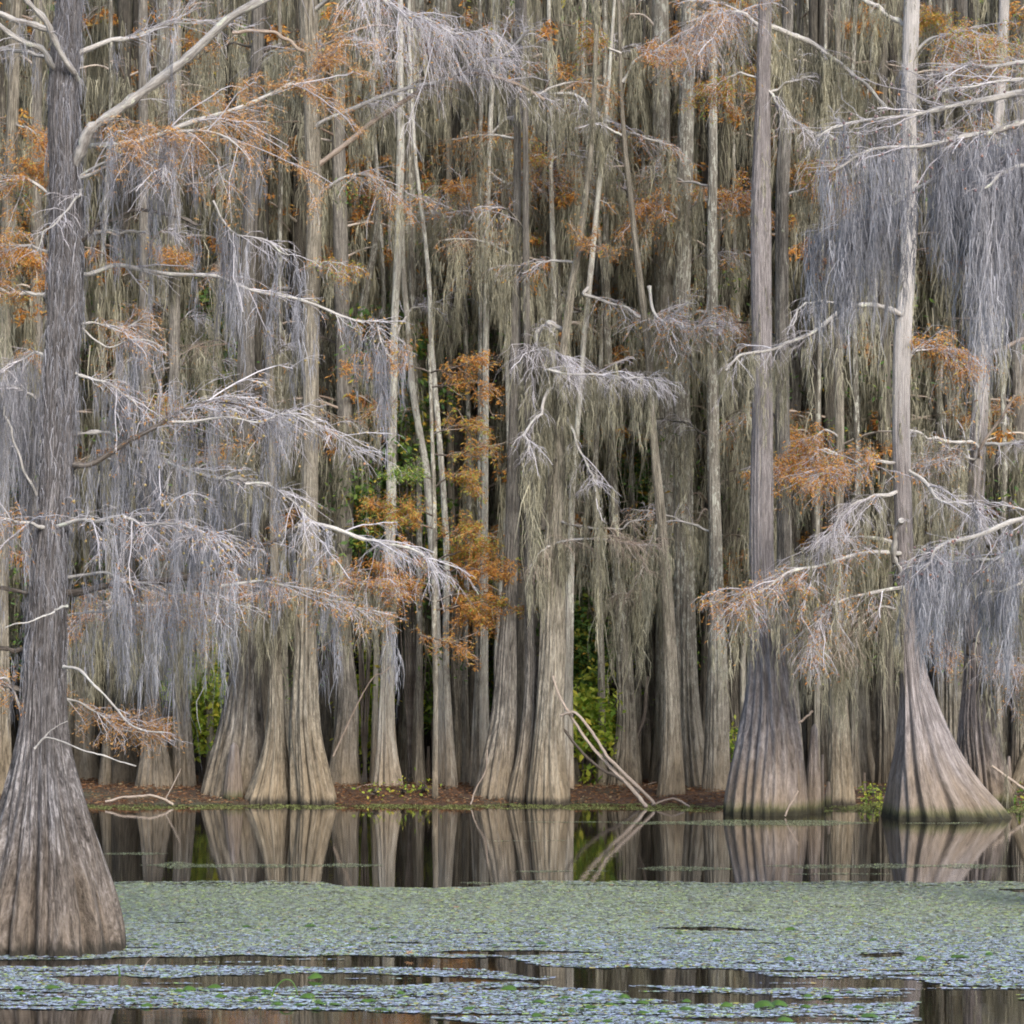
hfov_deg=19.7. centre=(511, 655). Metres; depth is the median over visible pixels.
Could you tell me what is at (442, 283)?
cypress tree
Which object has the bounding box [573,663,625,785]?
leafy shrub
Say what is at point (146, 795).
fallen branch
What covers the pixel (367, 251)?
cypress tree
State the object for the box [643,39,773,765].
cypress tree
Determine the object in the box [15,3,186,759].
cypress tree
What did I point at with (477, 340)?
cypress tree
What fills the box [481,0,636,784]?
cypress tree
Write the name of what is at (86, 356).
cypress tree
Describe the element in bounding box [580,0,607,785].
cypress tree
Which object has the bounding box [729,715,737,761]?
leafy shrub
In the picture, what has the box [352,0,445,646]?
cypress tree
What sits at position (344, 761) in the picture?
cypress tree
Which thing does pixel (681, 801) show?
fallen branch
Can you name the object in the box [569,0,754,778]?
cypress tree
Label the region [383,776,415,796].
seedling
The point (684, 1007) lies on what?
lily pad
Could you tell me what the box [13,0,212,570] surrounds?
cypress tree
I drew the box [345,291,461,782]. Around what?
cypress tree
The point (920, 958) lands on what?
lily pad
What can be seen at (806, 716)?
fallen branch
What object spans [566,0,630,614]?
cypress tree
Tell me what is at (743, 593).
understory bush
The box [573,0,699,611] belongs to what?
cypress tree
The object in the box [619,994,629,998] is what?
lily pad
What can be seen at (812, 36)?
cypress tree
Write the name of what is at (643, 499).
cypress tree
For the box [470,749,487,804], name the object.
fallen branch
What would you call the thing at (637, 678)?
cypress tree
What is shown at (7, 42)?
cypress tree
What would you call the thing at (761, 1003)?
lily pad
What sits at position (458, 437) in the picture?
cypress tree
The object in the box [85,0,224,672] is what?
cypress tree
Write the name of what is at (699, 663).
cypress tree
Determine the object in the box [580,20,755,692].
cypress tree
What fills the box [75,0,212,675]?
cypress tree
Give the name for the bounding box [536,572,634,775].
leafy shrub
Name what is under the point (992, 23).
cypress tree
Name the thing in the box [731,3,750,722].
cypress tree
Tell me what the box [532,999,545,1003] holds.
lily pad
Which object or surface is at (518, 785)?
cypress tree
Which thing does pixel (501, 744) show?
cypress tree
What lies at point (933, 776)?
cypress tree
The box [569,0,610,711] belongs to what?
cypress tree
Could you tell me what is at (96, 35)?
cypress tree
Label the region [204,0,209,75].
cypress tree
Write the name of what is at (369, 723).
leafy shrub
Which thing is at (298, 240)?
cypress tree
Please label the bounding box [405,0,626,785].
cypress tree
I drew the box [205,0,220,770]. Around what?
cypress tree
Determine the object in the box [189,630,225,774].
understory bush
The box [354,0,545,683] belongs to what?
cypress tree
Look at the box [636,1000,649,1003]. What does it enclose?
lily pad
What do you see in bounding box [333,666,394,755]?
fallen branch
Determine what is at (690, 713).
cypress tree
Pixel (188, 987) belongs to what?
lily pad
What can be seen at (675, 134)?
cypress tree
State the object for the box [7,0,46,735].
cypress tree
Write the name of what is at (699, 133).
cypress tree
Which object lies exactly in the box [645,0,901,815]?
cypress tree
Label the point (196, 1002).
floating leaves
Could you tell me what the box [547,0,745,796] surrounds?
cypress tree
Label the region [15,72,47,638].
cypress tree
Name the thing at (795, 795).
fallen branch
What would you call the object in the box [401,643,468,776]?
leafy shrub
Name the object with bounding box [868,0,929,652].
cypress tree
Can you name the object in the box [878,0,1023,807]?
cypress tree
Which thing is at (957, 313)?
cypress tree
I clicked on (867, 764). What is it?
cypress tree
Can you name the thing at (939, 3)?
cypress tree
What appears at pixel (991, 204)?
cypress tree
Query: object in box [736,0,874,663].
cypress tree
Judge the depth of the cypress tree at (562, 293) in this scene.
59.59 m
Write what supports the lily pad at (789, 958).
on the water
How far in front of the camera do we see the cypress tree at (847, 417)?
54.82 m
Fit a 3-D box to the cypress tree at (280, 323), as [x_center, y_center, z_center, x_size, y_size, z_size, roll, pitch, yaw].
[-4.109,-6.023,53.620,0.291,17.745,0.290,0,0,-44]
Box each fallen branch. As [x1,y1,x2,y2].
[105,794,173,805]
[166,769,180,798]
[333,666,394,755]
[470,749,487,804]
[552,676,647,807]
[560,711,655,805]
[564,728,639,793]
[637,676,655,738]
[651,798,689,806]
[784,790,798,815]
[798,710,813,723]
[991,765,1023,789]
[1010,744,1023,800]
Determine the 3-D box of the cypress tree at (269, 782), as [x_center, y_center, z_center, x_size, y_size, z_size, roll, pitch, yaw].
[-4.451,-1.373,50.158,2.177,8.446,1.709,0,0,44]
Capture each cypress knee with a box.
[223,743,243,800]
[425,746,430,779]
[801,760,809,813]
[806,724,821,813]
[820,754,824,811]
[824,781,831,807]
[862,772,865,793]
[1007,756,1011,777]
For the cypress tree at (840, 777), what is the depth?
48.96 m
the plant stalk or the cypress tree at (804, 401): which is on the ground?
the cypress tree at (804, 401)
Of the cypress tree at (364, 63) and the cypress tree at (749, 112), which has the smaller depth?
the cypress tree at (749, 112)
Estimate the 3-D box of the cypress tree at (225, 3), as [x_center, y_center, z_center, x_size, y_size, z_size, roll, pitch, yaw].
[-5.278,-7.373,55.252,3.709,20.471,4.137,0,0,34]
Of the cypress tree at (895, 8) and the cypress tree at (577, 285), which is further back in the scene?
the cypress tree at (577, 285)
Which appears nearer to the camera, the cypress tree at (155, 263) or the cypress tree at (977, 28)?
the cypress tree at (155, 263)
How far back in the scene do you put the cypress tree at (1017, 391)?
53.15 m
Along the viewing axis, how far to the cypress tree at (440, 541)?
54.37 m
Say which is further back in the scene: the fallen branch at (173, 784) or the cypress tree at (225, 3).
the cypress tree at (225, 3)
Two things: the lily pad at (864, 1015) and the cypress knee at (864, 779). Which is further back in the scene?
the cypress knee at (864, 779)
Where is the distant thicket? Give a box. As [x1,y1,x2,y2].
[22,0,986,714]
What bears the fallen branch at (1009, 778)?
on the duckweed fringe
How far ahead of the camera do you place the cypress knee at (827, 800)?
48.41 m
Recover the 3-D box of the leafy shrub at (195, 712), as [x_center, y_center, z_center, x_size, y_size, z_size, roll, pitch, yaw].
[-5.731,0.838,53.359,1.642,3.034,2.061,0,0,-26]
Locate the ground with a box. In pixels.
[0,724,1023,805]
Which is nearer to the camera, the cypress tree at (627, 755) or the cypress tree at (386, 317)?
the cypress tree at (627, 755)
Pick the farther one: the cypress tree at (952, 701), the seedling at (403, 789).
the cypress tree at (952, 701)
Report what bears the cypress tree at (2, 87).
on the ground
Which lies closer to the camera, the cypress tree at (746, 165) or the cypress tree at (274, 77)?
the cypress tree at (746, 165)
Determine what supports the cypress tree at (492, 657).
on the ground
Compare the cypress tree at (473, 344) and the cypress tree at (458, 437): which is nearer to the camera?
the cypress tree at (458, 437)
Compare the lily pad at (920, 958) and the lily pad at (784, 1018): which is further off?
the lily pad at (920, 958)
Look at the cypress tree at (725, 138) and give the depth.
53.27 m
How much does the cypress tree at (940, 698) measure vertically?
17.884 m
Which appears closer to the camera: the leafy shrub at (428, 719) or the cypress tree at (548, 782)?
the cypress tree at (548, 782)
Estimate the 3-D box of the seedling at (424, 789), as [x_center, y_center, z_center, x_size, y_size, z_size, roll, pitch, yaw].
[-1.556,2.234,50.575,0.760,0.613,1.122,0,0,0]
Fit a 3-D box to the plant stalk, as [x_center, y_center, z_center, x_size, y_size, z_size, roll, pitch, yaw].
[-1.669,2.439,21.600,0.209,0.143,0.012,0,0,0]
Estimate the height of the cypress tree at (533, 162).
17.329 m
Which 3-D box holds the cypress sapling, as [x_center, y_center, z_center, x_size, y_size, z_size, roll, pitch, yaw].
[-1.281,-1.271,49.830,3.728,8.242,1.826,0,0,0]
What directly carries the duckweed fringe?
on the water
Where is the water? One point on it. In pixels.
(433, 847)
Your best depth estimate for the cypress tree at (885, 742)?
53.09 m
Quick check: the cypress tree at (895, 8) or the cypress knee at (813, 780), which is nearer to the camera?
the cypress knee at (813, 780)
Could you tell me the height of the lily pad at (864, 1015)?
0.085 m
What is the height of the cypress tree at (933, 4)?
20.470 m
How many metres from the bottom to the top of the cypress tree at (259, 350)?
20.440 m
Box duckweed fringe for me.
[87,802,1023,812]
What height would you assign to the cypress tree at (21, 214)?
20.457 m
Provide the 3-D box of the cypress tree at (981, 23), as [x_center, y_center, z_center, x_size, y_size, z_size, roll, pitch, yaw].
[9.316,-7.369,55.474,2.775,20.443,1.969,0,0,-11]
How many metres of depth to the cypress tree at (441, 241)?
61.43 m
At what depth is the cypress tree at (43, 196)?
62.13 m
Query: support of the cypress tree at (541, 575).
on the ground
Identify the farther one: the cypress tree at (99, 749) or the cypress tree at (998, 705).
the cypress tree at (99, 749)
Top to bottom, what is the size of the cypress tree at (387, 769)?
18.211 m
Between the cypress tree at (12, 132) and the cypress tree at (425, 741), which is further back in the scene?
the cypress tree at (425, 741)
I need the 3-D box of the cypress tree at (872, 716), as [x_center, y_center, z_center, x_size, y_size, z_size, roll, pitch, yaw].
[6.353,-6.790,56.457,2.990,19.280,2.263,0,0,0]
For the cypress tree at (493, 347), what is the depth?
55.42 m
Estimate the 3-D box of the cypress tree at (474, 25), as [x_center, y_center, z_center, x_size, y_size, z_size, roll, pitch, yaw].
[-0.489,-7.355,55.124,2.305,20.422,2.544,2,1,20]
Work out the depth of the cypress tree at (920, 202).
57.10 m
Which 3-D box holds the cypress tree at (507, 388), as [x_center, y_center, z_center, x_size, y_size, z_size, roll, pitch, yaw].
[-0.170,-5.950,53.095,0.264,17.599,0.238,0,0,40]
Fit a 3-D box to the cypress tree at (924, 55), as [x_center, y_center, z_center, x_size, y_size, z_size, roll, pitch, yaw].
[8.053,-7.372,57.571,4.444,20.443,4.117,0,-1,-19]
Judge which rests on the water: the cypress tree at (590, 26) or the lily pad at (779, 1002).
the lily pad at (779, 1002)
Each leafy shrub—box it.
[159,668,171,751]
[164,628,228,783]
[328,629,401,776]
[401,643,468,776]
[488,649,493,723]
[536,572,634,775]
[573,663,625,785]
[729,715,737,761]
[858,781,885,802]
[1013,781,1023,803]
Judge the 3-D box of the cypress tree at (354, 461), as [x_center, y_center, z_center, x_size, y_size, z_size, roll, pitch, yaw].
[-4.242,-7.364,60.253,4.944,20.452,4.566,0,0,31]
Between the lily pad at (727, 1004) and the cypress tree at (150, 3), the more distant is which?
the cypress tree at (150, 3)
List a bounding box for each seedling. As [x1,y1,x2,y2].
[352,781,389,801]
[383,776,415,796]
[400,767,441,795]
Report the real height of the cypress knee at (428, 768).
1.140 m
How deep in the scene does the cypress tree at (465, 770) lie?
53.56 m
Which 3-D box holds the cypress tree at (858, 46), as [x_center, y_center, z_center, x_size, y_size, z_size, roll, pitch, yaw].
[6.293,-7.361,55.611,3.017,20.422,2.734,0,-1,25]
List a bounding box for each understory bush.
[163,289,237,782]
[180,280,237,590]
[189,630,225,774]
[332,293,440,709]
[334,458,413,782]
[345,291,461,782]
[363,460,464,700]
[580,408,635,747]
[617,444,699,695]
[741,495,748,677]
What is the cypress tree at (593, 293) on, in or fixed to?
on the ground
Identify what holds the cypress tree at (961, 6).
on the ground
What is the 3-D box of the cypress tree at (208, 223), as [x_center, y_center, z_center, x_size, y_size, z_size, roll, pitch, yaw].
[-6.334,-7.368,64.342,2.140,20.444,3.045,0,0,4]
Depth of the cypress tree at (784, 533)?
50.65 m
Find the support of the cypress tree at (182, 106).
on the ground
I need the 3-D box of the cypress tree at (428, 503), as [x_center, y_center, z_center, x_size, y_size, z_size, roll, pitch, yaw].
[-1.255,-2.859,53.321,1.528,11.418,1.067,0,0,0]
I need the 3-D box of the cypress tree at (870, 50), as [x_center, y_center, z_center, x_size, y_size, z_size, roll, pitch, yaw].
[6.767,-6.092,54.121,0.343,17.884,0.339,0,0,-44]
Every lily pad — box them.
[44,985,60,988]
[183,985,196,989]
[207,984,221,987]
[271,1001,282,1005]
[299,993,314,998]
[308,973,323,979]
[501,985,516,989]
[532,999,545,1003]
[585,1005,597,1008]
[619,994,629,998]
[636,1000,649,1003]
[679,1006,691,1009]
[720,1002,733,1006]
[754,1000,774,1007]
[772,1000,787,1006]
[776,1016,792,1021]
[784,956,795,959]
[861,1013,877,1017]
[914,956,925,959]
[951,955,968,957]
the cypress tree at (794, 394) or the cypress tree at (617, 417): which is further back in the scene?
the cypress tree at (617, 417)
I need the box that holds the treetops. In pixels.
[27,0,983,143]
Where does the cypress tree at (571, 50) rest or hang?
on the ground
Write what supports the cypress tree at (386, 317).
on the ground
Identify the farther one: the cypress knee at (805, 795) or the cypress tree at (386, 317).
the cypress tree at (386, 317)
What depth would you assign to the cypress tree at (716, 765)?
50.97 m
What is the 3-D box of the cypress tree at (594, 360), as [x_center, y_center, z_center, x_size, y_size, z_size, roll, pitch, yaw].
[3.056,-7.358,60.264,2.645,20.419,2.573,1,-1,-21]
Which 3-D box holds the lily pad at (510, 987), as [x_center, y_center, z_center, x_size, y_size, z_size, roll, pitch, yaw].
[-0.026,2.506,22.007,0.125,0.089,0.113,0,0,0]
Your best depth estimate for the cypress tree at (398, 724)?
56.21 m
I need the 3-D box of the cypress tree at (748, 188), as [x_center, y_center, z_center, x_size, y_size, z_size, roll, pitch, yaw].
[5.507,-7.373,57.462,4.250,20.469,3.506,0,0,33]
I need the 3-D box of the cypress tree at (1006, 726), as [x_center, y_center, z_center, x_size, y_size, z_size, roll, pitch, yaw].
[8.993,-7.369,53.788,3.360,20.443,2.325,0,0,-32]
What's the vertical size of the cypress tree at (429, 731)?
20.464 m
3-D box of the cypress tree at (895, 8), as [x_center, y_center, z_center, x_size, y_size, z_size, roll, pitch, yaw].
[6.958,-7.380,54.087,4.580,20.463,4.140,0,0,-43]
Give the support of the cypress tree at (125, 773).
on the ground
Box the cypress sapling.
[325,339,537,798]
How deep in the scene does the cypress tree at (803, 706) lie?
54.06 m
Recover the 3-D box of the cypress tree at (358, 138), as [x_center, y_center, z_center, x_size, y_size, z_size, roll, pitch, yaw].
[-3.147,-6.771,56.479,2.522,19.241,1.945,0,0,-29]
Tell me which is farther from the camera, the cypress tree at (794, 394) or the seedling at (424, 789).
the cypress tree at (794, 394)
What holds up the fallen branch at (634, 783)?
on the water
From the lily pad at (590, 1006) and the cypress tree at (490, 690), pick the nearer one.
the lily pad at (590, 1006)
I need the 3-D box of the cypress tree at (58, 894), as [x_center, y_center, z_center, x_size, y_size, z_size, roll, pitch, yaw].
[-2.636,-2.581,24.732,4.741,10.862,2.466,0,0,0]
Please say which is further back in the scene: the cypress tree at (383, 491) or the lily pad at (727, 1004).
the cypress tree at (383, 491)
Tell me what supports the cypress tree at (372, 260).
on the ground
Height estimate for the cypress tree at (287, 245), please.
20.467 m
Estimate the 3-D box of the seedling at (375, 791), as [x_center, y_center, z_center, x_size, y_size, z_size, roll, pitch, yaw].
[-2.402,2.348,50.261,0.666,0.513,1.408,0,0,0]
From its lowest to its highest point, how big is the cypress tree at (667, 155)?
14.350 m
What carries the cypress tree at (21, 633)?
on the ground
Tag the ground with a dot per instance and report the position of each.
(403, 800)
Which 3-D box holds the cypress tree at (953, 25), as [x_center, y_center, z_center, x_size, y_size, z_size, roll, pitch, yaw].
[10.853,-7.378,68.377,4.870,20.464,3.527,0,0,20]
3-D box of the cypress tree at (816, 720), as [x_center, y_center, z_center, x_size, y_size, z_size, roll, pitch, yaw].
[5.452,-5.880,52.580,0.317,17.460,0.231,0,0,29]
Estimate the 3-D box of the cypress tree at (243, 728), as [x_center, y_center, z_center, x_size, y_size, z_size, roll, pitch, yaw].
[-4.733,-5.965,51.025,4.424,17.631,1.998,0,0,-24]
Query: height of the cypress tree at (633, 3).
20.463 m
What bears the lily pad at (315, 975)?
on the water
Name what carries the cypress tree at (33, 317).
on the ground
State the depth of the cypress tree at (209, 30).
78.05 m
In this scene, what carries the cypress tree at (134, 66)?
on the ground
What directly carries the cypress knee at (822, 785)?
in the water
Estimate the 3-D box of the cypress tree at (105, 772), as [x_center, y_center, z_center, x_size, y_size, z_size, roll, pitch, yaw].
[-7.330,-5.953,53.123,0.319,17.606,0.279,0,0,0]
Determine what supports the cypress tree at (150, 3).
on the ground
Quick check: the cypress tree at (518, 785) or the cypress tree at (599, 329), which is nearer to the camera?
the cypress tree at (518, 785)
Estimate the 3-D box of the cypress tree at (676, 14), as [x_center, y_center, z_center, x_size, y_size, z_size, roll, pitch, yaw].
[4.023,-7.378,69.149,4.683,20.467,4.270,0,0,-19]
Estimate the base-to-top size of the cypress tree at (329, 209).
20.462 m
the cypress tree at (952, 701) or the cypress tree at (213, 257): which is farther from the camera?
the cypress tree at (213, 257)
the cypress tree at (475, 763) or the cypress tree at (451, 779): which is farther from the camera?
the cypress tree at (451, 779)
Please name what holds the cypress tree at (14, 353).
on the ground
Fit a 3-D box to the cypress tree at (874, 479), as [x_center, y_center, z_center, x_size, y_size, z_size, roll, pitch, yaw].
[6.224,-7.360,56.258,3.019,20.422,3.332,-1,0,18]
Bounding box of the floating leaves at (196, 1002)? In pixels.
[0,904,1023,1023]
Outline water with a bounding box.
[0,801,1023,1023]
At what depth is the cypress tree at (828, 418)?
53.10 m
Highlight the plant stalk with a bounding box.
[271,979,297,995]
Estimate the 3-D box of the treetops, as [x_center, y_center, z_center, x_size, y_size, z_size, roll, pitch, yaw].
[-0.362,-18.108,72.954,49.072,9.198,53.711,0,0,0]
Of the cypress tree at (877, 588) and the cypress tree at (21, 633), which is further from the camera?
the cypress tree at (21, 633)
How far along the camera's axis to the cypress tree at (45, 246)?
57.63 m
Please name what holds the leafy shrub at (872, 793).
on the ground
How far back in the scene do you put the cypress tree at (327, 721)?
55.09 m
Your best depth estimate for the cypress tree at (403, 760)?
54.41 m
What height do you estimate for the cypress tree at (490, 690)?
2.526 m
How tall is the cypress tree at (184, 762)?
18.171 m
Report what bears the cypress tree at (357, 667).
on the ground
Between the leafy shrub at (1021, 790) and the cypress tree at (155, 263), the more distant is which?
the cypress tree at (155, 263)
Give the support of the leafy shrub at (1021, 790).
on the ground
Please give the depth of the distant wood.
90.77 m
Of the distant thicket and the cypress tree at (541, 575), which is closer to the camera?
the cypress tree at (541, 575)
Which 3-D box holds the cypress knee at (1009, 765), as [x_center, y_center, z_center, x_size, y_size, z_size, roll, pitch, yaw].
[8.667,2.305,51.492,0.154,1.091,0.165,0,0,0]
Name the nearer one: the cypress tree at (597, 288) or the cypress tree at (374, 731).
the cypress tree at (374, 731)
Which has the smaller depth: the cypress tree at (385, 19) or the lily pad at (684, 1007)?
the lily pad at (684, 1007)
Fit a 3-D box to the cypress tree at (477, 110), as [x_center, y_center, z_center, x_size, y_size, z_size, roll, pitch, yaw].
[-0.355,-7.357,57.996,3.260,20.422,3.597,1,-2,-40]
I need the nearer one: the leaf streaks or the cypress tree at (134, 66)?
the leaf streaks
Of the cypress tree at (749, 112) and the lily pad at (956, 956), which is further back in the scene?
the cypress tree at (749, 112)
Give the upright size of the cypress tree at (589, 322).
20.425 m
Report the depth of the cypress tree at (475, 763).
51.55 m
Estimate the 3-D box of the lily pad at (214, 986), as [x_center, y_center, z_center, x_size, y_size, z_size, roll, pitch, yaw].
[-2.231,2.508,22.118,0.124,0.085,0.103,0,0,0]
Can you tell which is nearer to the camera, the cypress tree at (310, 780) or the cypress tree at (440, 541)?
the cypress tree at (310, 780)
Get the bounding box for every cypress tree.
[0,0,48,793]
[0,0,55,585]
[0,0,85,668]
[0,0,119,685]
[0,0,478,957]
[5,0,48,754]
[5,14,29,680]
[5,23,47,663]
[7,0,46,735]
[9,2,94,595]
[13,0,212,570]
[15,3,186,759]
[15,44,87,697]
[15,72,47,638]
[16,433,23,676]
[18,0,156,755]
[18,69,85,665]
[18,118,48,630]
[19,26,135,779]
[22,1,46,680]
[36,0,200,784]
[43,0,218,667]
[67,0,263,788]
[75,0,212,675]
[80,0,200,751]
[82,34,198,761]
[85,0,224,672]
[86,0,259,767]
[89,0,286,786]
[98,0,113,784]
[116,4,368,797]
[142,0,331,682]
[151,0,156,487]
[180,0,223,770]
[181,331,301,804]
[182,0,334,732]
[185,0,224,710]
[186,2,187,109]
[198,0,215,315]
[198,0,398,706]
[202,0,565,804]
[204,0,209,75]
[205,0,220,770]
[205,160,223,342]
[209,0,213,111]
[214,0,279,668]
[226,7,357,640]
[244,0,358,636]
[257,0,437,785]
[267,1,293,320]
[267,83,381,665]
[271,0,396,764]
[277,0,289,754]
[283,71,465,783]
[288,2,428,669]
[291,121,387,645]
[330,0,420,633]
[330,17,474,770]
[332,0,445,757]
[333,0,430,698]
[346,0,473,781]
[351,0,482,785]
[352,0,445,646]
[353,63,446,720]
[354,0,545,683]
[354,107,489,759]
[357,0,386,761]
[361,8,367,635]
[364,0,514,781]
[368,0,385,783]
[371,7,490,472]
[384,0,476,770]
[395,0,509,718]
[401,182,478,785]
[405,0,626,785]
[407,0,425,785]
[408,0,457,788]
[418,0,610,753]
[420,0,618,800]
[423,0,542,753]
[425,0,587,711]
[426,0,489,672]
[426,0,510,672]
[426,111,561,660]
[431,0,444,655]
[435,0,622,693]
[435,0,651,687]
[461,0,483,784]
[466,0,621,803]
[470,0,481,789]
[477,2,494,666]
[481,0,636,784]
[487,0,687,804]
[488,53,619,599]
[488,91,582,639]
[489,131,589,519]
[494,0,509,681]
[508,0,633,474]
[509,0,669,786]
[539,412,545,639]
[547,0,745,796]
[557,0,601,654]
[558,0,620,761]
[561,12,632,754]
[564,0,697,788]
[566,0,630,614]
[567,136,601,606]
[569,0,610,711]
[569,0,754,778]
[570,0,781,783]
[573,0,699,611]
[579,63,701,653]
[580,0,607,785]
[580,2,750,665]
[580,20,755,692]
[583,0,746,620]
[588,119,677,623]
[588,181,701,653]
[605,107,702,639]
[609,1,776,684]
[610,0,796,786]
[612,8,773,700]
[616,0,729,791]
[629,0,646,780]
[639,0,804,738]
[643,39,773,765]
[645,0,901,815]
[668,0,793,663]
[674,0,773,312]
[675,0,700,629]
[691,0,1023,820]
[692,120,871,440]
[695,0,919,572]
[696,0,863,759]
[698,0,870,714]
[728,0,939,691]
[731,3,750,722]
[735,0,875,750]
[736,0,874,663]
[737,0,900,805]
[748,0,872,660]
[749,0,855,784]
[771,0,936,784]
[772,59,916,668]
[783,15,1023,718]
[794,1,807,773]
[805,0,963,785]
[805,0,1009,727]
[813,0,826,777]
[822,115,913,761]
[834,1,877,678]
[834,53,929,691]
[850,0,861,790]
[864,0,993,742]
[867,0,990,698]
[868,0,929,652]
[869,0,877,352]
[869,99,934,678]
[875,0,990,681]
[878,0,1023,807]
[916,0,988,654]
[923,0,1023,763]
[924,0,1011,621]
[927,0,993,657]
[928,0,944,717]
[930,0,975,413]
[931,0,954,235]
[932,0,1023,693]
[935,0,1023,784]
[955,0,1023,666]
[955,36,994,510]
[976,0,990,671]
[990,0,994,375]
[994,0,1009,751]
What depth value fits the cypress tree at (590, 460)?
57.95 m
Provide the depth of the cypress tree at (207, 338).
54.43 m
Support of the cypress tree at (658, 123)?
on the ground
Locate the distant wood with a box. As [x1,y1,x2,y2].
[22,0,986,730]
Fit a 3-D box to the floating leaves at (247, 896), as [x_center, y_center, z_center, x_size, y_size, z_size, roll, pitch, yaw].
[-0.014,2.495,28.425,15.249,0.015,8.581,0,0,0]
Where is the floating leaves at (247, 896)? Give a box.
[0,880,1023,959]
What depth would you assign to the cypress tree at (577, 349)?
62.20 m
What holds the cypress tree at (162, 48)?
on the ground
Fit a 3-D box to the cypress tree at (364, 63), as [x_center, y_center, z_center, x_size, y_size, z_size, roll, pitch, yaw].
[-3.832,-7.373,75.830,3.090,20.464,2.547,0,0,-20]
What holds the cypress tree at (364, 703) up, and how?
on the ground
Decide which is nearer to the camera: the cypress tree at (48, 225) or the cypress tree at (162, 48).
the cypress tree at (162, 48)
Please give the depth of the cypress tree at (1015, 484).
52.88 m
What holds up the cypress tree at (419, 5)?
on the ground
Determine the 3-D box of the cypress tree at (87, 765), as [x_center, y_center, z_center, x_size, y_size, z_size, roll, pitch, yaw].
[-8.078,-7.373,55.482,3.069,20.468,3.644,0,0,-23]
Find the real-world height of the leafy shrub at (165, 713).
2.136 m
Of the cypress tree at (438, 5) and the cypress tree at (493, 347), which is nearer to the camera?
the cypress tree at (493, 347)
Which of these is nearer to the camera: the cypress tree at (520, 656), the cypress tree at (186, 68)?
the cypress tree at (520, 656)
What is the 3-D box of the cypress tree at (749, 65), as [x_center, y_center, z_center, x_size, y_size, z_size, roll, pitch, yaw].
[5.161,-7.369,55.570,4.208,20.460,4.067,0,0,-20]
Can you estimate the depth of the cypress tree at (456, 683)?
54.40 m
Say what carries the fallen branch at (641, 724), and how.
attached to the cypress tree at (627, 755)
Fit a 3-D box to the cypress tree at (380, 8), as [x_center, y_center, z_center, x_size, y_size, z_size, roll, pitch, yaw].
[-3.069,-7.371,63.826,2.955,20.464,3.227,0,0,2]
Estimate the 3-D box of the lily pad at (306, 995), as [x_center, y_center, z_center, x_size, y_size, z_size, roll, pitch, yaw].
[-1.493,2.503,21.429,0.116,0.095,0.104,0,0,0]
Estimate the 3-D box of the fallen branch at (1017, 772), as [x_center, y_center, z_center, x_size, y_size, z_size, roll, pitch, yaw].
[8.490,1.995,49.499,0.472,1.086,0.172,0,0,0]
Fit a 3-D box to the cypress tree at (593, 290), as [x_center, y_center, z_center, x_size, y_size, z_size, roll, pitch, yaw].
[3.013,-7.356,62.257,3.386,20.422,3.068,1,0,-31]
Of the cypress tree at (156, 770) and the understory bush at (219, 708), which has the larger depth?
the understory bush at (219, 708)
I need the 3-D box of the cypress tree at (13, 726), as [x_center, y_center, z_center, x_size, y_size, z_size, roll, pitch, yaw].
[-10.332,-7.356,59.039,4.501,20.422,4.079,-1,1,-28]
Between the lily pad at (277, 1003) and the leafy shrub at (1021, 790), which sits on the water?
the lily pad at (277, 1003)
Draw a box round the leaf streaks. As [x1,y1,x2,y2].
[107,820,1023,885]
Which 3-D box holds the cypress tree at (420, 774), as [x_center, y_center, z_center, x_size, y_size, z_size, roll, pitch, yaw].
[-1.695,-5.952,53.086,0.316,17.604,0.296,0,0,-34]
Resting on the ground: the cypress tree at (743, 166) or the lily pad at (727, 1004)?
the cypress tree at (743, 166)
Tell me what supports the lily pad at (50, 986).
on the water
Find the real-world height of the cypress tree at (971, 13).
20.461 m
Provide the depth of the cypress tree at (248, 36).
60.30 m
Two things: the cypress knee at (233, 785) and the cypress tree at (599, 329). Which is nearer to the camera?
the cypress knee at (233, 785)
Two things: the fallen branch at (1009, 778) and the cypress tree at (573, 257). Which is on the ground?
the cypress tree at (573, 257)
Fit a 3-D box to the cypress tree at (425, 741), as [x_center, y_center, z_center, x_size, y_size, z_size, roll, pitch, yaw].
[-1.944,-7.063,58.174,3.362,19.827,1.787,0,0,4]
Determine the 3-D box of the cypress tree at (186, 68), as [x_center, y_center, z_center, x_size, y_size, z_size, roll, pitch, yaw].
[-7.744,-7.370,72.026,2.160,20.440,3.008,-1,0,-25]
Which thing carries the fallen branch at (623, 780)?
on the water
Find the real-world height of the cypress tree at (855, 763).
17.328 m
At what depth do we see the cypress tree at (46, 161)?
72.50 m
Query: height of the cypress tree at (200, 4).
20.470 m

